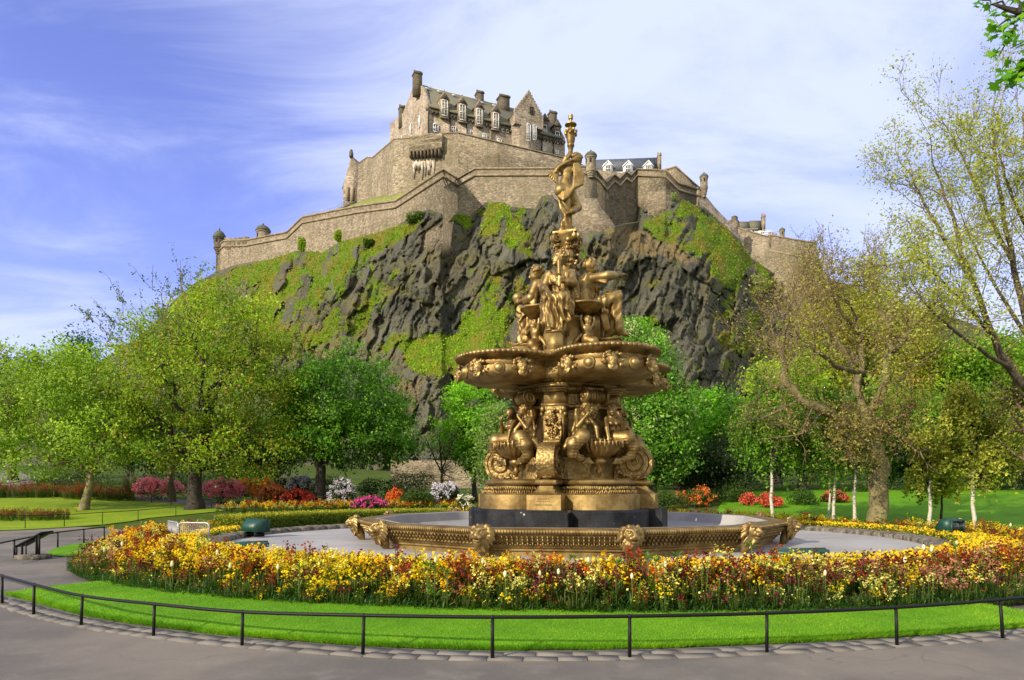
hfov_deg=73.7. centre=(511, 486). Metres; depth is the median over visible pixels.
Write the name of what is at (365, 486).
laurel
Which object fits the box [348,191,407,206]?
turf bank
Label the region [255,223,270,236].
watch tower
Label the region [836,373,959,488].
background tree
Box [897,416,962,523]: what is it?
weeping birch
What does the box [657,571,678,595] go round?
wallflower
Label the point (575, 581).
wallflower
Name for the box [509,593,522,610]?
wallflower
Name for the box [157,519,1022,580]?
yellow edging
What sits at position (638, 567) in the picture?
wallflower
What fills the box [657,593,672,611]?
wallflower
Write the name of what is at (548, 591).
wallflower
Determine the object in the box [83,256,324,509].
broad tree
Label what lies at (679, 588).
wallflower
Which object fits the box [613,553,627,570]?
wallflower
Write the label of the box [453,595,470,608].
wallflower
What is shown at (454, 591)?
wallflower
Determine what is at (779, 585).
wallflower
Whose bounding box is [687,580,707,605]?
wallflower
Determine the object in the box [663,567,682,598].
wallflower
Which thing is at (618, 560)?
crown imperial
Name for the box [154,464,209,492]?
laurel
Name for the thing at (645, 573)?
wallflower
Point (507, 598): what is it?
wallflower
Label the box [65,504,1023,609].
wallflower mass
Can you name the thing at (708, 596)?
wallflower
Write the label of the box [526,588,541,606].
wallflower
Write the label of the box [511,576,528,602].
wallflower
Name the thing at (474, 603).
wallflower
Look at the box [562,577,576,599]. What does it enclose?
wallflower
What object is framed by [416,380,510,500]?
maple tree
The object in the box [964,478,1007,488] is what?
laurel
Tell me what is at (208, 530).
barrier
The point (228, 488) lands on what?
rhododendron
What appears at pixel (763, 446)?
weeping birch
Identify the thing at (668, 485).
background tree
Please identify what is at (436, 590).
wallflower
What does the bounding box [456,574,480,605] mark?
wallflower
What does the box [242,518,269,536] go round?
floodlight
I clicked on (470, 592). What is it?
wallflower
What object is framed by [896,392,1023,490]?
background tree
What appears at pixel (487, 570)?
wallflower
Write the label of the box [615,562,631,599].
wallflower
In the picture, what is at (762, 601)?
wallflower
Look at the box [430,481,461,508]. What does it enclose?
rhododendron
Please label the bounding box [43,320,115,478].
background tree
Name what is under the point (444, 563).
wallflower
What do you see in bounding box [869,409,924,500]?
weeping birch
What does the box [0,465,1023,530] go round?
ground
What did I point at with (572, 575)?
wallflower
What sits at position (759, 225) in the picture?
gatehouse
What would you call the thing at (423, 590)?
wallflower
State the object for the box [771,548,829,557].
bench
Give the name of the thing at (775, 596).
wallflower
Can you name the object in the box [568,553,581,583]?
crown imperial
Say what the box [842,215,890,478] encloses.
skyline tree
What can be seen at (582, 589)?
wallflower
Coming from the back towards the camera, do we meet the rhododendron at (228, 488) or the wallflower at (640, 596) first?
the rhododendron at (228, 488)
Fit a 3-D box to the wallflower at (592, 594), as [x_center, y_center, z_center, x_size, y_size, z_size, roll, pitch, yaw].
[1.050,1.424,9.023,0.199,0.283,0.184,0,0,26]
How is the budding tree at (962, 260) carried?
on the ground at (358, 477)
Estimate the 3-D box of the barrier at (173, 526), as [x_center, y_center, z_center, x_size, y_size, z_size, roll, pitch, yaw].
[-8.454,1.181,17.010,0.038,0.639,1.052,0,0,-40]
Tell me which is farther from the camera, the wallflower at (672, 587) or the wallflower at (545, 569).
the wallflower at (545, 569)
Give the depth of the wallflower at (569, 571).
9.44 m
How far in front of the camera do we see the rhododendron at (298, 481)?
40.22 m
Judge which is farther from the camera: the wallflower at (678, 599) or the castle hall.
the castle hall
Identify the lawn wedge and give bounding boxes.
[46,541,92,555]
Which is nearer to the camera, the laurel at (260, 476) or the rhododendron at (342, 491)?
the rhododendron at (342, 491)
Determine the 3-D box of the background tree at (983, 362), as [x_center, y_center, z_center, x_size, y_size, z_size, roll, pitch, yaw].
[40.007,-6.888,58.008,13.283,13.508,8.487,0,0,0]
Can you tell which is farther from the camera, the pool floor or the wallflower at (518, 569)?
the pool floor
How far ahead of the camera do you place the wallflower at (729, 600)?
8.67 m
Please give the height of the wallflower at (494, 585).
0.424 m
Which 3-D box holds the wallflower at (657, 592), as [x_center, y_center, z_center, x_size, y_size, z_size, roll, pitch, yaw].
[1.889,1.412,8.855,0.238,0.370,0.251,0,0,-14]
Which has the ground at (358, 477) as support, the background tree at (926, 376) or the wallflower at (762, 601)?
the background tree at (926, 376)
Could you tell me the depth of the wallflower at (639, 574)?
9.15 m
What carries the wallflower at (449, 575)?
on the flower bed soil
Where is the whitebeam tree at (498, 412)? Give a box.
[455,397,511,490]
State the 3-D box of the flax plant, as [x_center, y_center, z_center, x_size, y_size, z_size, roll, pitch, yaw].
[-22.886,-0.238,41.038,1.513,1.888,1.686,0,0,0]
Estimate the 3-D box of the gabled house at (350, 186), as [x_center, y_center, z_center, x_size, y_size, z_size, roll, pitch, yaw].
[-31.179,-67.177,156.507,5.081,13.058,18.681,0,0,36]
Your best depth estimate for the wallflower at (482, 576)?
9.21 m
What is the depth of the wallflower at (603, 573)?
9.14 m
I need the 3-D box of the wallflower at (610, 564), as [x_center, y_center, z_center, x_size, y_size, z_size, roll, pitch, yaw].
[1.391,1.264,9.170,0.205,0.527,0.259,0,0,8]
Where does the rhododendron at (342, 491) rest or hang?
on the ground at (358, 477)
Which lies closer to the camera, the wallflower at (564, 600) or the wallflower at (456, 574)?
the wallflower at (564, 600)
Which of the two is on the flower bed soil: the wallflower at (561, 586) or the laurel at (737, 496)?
the wallflower at (561, 586)
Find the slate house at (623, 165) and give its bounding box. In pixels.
[596,152,661,172]
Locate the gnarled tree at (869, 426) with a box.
[704,215,990,524]
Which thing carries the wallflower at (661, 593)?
on the flower bed soil
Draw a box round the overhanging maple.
[973,0,1023,94]
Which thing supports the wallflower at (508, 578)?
on the flower bed soil
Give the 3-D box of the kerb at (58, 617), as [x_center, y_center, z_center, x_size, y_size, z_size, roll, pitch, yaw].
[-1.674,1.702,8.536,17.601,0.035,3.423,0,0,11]
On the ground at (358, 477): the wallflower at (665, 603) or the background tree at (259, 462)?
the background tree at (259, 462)
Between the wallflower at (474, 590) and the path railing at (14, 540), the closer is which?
the wallflower at (474, 590)
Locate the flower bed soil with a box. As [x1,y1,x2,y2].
[96,536,1023,609]
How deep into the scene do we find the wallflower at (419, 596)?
9.06 m
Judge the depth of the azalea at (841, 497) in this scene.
36.74 m
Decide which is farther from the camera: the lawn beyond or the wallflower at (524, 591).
the lawn beyond
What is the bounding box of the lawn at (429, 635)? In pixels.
[14,580,1023,650]
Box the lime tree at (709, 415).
[664,379,755,491]
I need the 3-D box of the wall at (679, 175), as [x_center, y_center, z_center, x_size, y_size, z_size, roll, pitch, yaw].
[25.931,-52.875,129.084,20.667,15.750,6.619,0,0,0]
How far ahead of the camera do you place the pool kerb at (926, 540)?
18.73 m
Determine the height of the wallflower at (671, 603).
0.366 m
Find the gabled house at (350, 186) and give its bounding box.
[342,149,358,205]
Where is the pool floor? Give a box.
[227,528,925,563]
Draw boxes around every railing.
[0,526,104,557]
[0,574,1023,657]
[3,506,175,527]
[10,480,85,491]
[133,492,234,509]
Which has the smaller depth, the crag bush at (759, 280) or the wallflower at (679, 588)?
the wallflower at (679, 588)
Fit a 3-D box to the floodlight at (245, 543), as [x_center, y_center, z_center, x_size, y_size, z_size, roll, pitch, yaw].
[-5.210,1.222,13.617,0.720,0.235,0.340,0,0,-31]
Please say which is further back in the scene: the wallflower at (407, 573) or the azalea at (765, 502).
the azalea at (765, 502)
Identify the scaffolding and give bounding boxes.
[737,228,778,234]
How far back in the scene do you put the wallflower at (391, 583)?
9.28 m
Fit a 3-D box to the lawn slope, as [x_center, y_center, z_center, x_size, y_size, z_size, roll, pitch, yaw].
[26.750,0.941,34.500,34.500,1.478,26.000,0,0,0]
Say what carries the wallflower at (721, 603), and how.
on the flower bed soil
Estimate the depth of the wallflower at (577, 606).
8.68 m
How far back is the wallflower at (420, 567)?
9.32 m
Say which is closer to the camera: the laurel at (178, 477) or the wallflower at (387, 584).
the wallflower at (387, 584)
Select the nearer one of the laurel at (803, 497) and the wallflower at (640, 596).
the wallflower at (640, 596)
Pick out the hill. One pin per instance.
(671, 285)
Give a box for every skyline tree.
[783,219,842,477]
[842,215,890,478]
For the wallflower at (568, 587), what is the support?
on the flower bed soil
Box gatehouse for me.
[740,213,765,233]
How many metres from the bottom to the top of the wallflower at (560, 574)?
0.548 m
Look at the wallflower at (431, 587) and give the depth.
9.14 m
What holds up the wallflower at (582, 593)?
on the flower bed soil
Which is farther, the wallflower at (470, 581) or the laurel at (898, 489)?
the laurel at (898, 489)
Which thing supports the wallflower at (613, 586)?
on the flower bed soil
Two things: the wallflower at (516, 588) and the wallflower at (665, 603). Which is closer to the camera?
the wallflower at (665, 603)
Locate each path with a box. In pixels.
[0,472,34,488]
[0,527,1023,679]
[131,497,240,507]
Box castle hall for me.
[390,70,565,156]
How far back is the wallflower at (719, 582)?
8.93 m
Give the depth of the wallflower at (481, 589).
9.04 m
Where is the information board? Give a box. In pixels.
[14,531,53,559]
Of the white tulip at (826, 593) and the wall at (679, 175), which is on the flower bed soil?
the white tulip at (826, 593)
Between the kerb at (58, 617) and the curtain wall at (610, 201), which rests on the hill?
the curtain wall at (610, 201)
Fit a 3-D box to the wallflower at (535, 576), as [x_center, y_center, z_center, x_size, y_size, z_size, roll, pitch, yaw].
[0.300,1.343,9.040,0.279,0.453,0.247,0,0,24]
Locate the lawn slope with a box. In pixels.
[718,489,1023,529]
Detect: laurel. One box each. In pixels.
[31,469,87,485]
[73,474,120,487]
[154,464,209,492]
[211,464,280,492]
[311,473,341,497]
[354,476,400,499]
[388,469,432,496]
[398,491,434,507]
[653,489,674,507]
[709,481,749,502]
[783,487,818,505]
[827,480,868,491]
[887,480,916,490]
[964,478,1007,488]
[995,471,1023,488]
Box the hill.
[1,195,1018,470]
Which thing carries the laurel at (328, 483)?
on the ground at (358, 477)
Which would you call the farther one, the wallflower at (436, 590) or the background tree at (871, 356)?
the background tree at (871, 356)
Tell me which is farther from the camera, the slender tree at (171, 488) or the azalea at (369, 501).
the slender tree at (171, 488)
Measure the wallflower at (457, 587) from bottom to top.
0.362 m
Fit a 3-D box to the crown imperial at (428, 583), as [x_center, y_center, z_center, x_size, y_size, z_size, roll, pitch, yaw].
[-1.114,1.285,8.906,0.220,0.680,0.244,0,0,-27]
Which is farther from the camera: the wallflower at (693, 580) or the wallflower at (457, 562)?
the wallflower at (457, 562)
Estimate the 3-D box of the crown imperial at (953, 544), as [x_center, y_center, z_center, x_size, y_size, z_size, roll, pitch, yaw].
[6.617,1.156,10.215,0.220,0.678,0.244,0,0,13]
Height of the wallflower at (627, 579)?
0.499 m
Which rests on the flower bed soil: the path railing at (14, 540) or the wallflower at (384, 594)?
the wallflower at (384, 594)
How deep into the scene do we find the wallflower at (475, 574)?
9.18 m
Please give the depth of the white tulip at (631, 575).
8.80 m
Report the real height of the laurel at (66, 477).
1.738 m
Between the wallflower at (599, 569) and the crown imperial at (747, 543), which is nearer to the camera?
the wallflower at (599, 569)
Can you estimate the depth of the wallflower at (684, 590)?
8.94 m
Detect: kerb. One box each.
[0,597,1023,661]
[204,524,951,568]
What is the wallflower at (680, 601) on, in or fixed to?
on the lawn at (429, 635)
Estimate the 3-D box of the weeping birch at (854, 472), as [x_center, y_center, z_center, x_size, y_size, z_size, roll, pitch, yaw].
[13.668,-1.083,26.971,2.474,5.649,2.578,0,0,0]
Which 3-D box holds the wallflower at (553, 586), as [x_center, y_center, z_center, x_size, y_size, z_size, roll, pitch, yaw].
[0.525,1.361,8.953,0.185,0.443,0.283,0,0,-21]
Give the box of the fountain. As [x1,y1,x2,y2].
[345,114,801,558]
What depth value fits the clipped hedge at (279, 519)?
21.85 m
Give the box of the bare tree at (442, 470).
[416,419,466,501]
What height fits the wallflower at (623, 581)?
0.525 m
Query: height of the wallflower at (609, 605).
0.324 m
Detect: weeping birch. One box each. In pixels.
[727,363,825,517]
[788,390,836,519]
[803,379,868,520]
[825,388,895,519]
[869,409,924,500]
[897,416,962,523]
[915,457,967,518]
[919,376,1023,525]
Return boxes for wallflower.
[337,584,350,603]
[354,587,363,604]
[374,589,386,606]
[376,581,396,605]
[380,578,395,596]
[382,587,394,600]
[383,571,401,598]
[390,586,402,604]
[393,573,417,602]
[393,577,411,604]
[394,569,411,602]
[395,564,416,590]
[400,561,413,594]
[405,561,428,599]
[407,579,423,605]
[415,580,436,600]
[417,560,436,584]
[419,559,431,588]
[421,580,439,603]
[424,577,442,603]
[439,578,450,606]
[440,560,455,590]
[441,566,455,594]
[443,574,466,601]
[446,580,464,604]
[448,565,465,588]
[450,585,462,607]
[453,563,474,600]
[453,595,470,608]
[456,556,468,580]
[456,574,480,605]
[457,569,469,595]
[459,550,472,592]
[459,586,473,607]
[462,587,476,609]
[467,577,484,599]
[470,559,490,589]
[470,572,495,605]
[474,568,489,599]
[475,568,493,589]
[476,579,493,599]
[477,563,496,595]
[478,592,491,606]
[484,582,496,598]
[485,572,503,600]
[487,562,507,596]
[488,571,507,603]
[490,569,502,592]
[495,567,518,598]
[496,575,513,604]
[496,587,511,609]
[498,570,512,593]
[498,592,512,610]
[508,575,521,602]
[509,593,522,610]
[510,558,525,589]
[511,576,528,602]
[511,577,525,604]
[513,557,527,589]
[516,558,537,602]
[517,578,534,604]
[520,576,537,602]
[521,584,544,608]
[525,581,540,609]
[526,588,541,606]
[527,552,543,585]
[527,555,551,591]
[527,560,539,579]
[528,572,544,597]
[535,560,556,582]
[538,563,551,583]
[540,575,555,600]
[542,581,555,604]
[543,573,564,604]
[544,573,557,599]
[544,594,554,607]
[545,552,564,574]
[545,590,557,607]
[545,599,557,609]
[548,571,563,600]
[550,577,568,599]
[552,559,566,597]
[557,591,565,609]
[558,560,578,597]
[561,564,573,590]
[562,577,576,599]
[563,578,583,607]
[565,562,577,577]
[565,597,574,610]
[566,570,585,596]
[566,580,587,597]
[567,589,587,610]
[569,570,584,596]
[570,579,589,601]
[570,581,591,605]
[575,559,593,582]
[575,568,597,609]
[581,566,596,601]
[586,563,609,599]
[587,584,599,602]
[589,558,609,589]
[597,558,614,598]
[597,566,620,607]
[599,592,614,612]
[604,575,625,603]
[605,557,619,589]
[609,561,621,585]
[611,588,623,605]
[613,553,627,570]
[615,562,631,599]
[617,565,639,600]
[623,568,637,600]
[625,574,641,601]
[627,582,646,608]
[629,564,644,589]
[631,591,645,611]
[633,563,650,592]
[633,589,648,609]
[634,554,651,580]
[637,592,648,611]
[647,566,662,596]
[647,580,664,603]
[651,560,663,586]
[651,593,663,609]
[654,565,666,587]
[656,582,672,609]
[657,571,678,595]
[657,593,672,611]
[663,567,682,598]
[663,585,676,609]
[664,582,676,600]
[670,572,688,604]
[673,580,689,602]
[674,592,686,608]
[675,578,691,603]
[676,591,687,611]
[679,566,700,604]
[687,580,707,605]
[688,573,700,600]
[690,558,710,602]
[693,585,704,608]
[698,584,716,606]
[698,594,712,607]
[702,586,727,609]
[708,578,717,597]
[713,574,733,604]
[713,586,727,606]
[717,597,725,609]
[723,592,746,611]
[724,589,742,607]
[743,591,758,606]
[754,588,768,609]
[758,586,769,606]
[766,582,786,609]
[766,586,784,608]
[770,592,783,609]
[780,593,793,608]
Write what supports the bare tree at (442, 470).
on the ground at (358, 477)
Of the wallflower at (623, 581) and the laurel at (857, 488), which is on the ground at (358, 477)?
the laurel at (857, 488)
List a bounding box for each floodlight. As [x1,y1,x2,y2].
[233,540,268,548]
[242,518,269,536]
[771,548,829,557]
[935,518,964,538]
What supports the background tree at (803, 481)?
on the ground at (358, 477)
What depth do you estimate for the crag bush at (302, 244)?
135.47 m
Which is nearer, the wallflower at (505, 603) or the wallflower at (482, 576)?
the wallflower at (505, 603)
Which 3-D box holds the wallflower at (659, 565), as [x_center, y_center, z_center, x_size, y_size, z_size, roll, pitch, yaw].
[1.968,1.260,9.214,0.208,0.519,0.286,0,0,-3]
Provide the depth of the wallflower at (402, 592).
9.07 m
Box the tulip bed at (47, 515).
[0,506,70,521]
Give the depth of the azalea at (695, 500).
35.84 m
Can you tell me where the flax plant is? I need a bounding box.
[115,468,141,497]
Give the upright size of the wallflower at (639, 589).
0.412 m
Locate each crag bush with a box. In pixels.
[297,236,305,251]
[333,229,341,241]
[362,238,374,247]
[404,210,424,223]
[508,291,519,306]
[671,192,677,201]
[749,273,766,291]
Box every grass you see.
[142,200,790,412]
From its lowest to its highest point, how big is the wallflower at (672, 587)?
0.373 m
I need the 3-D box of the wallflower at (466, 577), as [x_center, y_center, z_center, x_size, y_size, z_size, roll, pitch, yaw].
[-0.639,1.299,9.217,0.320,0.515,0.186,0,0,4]
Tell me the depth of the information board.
15.88 m
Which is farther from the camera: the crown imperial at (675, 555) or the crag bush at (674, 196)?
the crag bush at (674, 196)
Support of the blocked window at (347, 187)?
in the gabled house at (350, 186)
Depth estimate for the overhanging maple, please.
6.30 m
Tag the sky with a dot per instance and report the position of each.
(129, 129)
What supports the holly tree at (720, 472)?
on the ground at (358, 477)
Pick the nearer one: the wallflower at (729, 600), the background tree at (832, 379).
the wallflower at (729, 600)
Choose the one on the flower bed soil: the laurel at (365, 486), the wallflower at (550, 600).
the wallflower at (550, 600)
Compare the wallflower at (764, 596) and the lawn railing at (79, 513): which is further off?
the lawn railing at (79, 513)
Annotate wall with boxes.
[213,150,708,271]
[338,201,356,208]
[357,131,582,201]
[391,460,491,487]
[596,166,699,188]
[696,187,743,245]
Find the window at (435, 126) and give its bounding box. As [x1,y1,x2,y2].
[433,123,437,131]
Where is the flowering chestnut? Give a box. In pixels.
[613,314,717,492]
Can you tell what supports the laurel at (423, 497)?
on the ground at (358, 477)
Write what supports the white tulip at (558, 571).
on the flower bed soil
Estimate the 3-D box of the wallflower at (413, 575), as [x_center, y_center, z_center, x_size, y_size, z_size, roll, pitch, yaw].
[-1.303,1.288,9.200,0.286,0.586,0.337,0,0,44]
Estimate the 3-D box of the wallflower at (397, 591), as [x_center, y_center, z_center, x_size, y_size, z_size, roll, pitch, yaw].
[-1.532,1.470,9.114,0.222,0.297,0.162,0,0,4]
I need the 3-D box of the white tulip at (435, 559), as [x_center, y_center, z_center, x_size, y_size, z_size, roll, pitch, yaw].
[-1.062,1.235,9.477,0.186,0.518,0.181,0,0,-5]
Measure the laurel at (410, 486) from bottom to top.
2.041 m
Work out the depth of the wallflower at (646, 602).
8.66 m
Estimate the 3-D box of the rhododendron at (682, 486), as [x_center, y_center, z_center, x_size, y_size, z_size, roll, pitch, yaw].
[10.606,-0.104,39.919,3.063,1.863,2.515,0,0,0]
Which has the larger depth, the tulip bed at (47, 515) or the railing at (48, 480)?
the railing at (48, 480)
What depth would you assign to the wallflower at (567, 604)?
8.61 m
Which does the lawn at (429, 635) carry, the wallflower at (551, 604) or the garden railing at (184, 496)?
the wallflower at (551, 604)
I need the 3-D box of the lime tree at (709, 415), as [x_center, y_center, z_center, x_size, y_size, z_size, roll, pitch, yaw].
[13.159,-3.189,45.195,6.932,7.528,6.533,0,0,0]
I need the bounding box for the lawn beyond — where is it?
[0,497,224,529]
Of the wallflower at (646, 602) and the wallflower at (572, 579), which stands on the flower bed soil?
the wallflower at (572, 579)
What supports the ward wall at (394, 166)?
on the hill
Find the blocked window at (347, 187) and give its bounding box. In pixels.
[346,186,353,200]
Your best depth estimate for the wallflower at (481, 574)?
8.88 m
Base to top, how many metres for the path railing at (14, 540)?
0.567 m
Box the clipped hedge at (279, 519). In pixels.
[213,506,448,532]
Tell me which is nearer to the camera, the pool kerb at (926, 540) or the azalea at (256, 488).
the pool kerb at (926, 540)
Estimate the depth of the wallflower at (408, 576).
9.28 m
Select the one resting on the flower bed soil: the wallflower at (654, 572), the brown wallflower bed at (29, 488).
the wallflower at (654, 572)
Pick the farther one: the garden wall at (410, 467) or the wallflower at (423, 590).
the garden wall at (410, 467)
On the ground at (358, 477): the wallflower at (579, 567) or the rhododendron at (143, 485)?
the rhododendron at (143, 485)
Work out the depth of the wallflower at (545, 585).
8.99 m
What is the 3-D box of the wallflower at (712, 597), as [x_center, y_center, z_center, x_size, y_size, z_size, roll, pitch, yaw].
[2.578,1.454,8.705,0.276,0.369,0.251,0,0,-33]
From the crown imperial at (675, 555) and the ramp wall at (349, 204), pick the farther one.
the ramp wall at (349, 204)
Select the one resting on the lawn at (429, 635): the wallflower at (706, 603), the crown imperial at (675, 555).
the wallflower at (706, 603)
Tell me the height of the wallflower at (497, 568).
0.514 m
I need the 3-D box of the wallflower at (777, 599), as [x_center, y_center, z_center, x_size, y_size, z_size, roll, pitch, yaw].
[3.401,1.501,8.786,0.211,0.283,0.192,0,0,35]
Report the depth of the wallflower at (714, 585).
9.12 m
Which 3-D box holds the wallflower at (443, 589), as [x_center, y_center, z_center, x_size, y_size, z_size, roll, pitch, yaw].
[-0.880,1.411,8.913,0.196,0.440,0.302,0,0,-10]
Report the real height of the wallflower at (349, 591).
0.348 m
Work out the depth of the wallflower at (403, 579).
9.06 m
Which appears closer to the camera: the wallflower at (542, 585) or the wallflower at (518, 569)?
the wallflower at (542, 585)
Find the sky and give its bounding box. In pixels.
[0,0,1023,371]
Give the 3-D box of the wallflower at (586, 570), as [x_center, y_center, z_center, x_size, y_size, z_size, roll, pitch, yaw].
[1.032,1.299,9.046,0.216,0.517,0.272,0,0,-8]
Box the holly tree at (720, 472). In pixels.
[673,430,776,499]
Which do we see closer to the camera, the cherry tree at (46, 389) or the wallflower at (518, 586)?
the wallflower at (518, 586)
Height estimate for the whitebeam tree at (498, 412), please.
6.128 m
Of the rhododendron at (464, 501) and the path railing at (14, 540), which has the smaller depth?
the path railing at (14, 540)
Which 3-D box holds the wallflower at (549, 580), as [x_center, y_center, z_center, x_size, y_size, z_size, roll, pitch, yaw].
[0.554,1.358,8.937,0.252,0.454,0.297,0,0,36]
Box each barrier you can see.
[167,520,178,533]
[178,522,209,537]
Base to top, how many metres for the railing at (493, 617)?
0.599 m
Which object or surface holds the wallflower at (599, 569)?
on the flower bed soil
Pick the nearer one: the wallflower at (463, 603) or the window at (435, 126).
the wallflower at (463, 603)
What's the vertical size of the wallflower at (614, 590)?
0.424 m
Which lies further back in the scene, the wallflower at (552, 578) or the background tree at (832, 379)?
the background tree at (832, 379)
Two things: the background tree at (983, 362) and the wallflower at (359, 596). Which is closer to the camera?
the wallflower at (359, 596)
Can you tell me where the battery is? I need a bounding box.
[728,215,821,332]
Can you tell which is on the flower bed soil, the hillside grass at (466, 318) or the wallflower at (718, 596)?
the wallflower at (718, 596)
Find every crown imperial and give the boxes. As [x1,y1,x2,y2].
[176,537,187,573]
[295,562,307,601]
[422,559,434,605]
[428,563,441,606]
[441,567,453,606]
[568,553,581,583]
[605,557,625,609]
[641,551,655,587]
[649,555,660,595]
[670,551,685,585]
[743,541,757,565]
[949,542,964,573]
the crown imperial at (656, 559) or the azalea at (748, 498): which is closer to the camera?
the crown imperial at (656, 559)
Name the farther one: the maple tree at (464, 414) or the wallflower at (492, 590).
the maple tree at (464, 414)
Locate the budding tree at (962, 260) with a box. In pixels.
[838,0,1023,460]
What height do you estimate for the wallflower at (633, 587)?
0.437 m
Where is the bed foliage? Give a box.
[65,555,1023,613]
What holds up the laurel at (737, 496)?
on the ground at (358, 477)
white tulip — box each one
[166,561,178,589]
[271,564,281,592]
[434,556,441,580]
[497,571,510,602]
[554,568,564,599]
[626,573,637,603]
[819,570,829,599]
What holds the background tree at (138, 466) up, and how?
on the ground at (358, 477)
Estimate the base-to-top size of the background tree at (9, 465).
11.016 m
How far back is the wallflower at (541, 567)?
9.09 m
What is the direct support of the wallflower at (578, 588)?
on the flower bed soil
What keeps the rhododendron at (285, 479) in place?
on the ground at (358, 477)
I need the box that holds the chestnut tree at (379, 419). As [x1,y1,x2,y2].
[262,336,430,506]
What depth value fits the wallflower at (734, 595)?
8.78 m
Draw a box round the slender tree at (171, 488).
[70,242,208,501]
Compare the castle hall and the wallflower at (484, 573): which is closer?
the wallflower at (484, 573)
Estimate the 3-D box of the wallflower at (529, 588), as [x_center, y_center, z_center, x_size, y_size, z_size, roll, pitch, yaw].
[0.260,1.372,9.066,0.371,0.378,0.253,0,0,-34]
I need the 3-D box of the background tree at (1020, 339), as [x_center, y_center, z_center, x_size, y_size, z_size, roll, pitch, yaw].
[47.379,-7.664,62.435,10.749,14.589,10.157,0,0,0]
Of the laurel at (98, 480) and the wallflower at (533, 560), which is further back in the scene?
the laurel at (98, 480)
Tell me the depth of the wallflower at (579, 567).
9.30 m
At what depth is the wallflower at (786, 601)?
8.82 m
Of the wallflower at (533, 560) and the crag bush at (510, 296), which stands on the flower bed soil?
the wallflower at (533, 560)
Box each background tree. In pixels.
[0,338,80,479]
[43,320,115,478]
[44,386,199,482]
[182,402,312,490]
[655,400,720,490]
[720,331,850,483]
[735,385,866,489]
[770,266,888,478]
[819,281,933,399]
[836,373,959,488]
[862,297,991,429]
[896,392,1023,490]
[914,324,1023,480]
[976,323,1023,479]
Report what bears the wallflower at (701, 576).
on the flower bed soil
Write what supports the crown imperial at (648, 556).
on the flower bed soil
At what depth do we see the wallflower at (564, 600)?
8.70 m
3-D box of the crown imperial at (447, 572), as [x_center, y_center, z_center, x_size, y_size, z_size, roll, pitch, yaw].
[-0.848,1.334,8.795,0.217,0.605,0.196,0,0,20]
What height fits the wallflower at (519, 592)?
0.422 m
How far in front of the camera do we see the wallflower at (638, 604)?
8.61 m
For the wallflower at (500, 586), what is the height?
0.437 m
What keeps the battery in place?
on the hill
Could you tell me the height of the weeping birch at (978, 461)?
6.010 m
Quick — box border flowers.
[215,498,457,512]
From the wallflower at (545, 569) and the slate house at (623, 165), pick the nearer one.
the wallflower at (545, 569)
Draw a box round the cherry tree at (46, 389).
[0,331,178,509]
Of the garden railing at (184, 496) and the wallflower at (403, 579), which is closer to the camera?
the wallflower at (403, 579)
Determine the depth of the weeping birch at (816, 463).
27.91 m
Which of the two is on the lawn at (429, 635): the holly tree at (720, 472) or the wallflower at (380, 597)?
the wallflower at (380, 597)
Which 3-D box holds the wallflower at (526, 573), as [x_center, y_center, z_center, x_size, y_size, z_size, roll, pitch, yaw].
[0.182,1.262,9.020,0.225,0.623,0.387,0,0,33]
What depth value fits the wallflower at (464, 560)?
9.38 m
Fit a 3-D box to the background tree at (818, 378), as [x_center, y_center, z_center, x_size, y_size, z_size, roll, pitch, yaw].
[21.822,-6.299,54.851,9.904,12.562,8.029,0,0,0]
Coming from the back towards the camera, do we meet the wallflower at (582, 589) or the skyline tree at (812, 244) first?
the skyline tree at (812, 244)
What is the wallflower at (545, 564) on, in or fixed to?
on the flower bed soil
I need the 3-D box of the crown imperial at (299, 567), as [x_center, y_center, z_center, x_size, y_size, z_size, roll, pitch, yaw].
[-2.887,1.331,9.286,0.199,0.614,0.220,0,0,16]
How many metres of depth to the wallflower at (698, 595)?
8.83 m
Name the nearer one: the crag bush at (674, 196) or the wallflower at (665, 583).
the wallflower at (665, 583)
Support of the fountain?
on the pool floor
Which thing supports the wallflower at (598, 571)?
on the flower bed soil
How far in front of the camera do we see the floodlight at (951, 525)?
17.02 m
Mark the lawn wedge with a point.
(63, 550)
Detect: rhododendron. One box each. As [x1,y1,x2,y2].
[131,474,185,498]
[202,476,245,502]
[279,473,294,490]
[286,472,314,490]
[326,476,356,506]
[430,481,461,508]
[456,494,474,510]
[669,476,714,493]
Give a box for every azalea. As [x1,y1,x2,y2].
[237,477,275,499]
[255,482,288,504]
[279,488,317,506]
[350,495,389,508]
[385,486,403,505]
[674,484,717,506]
[738,491,756,505]
[755,491,783,506]
[819,489,851,502]
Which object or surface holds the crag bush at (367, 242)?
on the hill
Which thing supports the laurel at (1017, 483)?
on the ground at (358, 477)
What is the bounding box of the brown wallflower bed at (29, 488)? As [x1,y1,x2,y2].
[0,480,137,500]

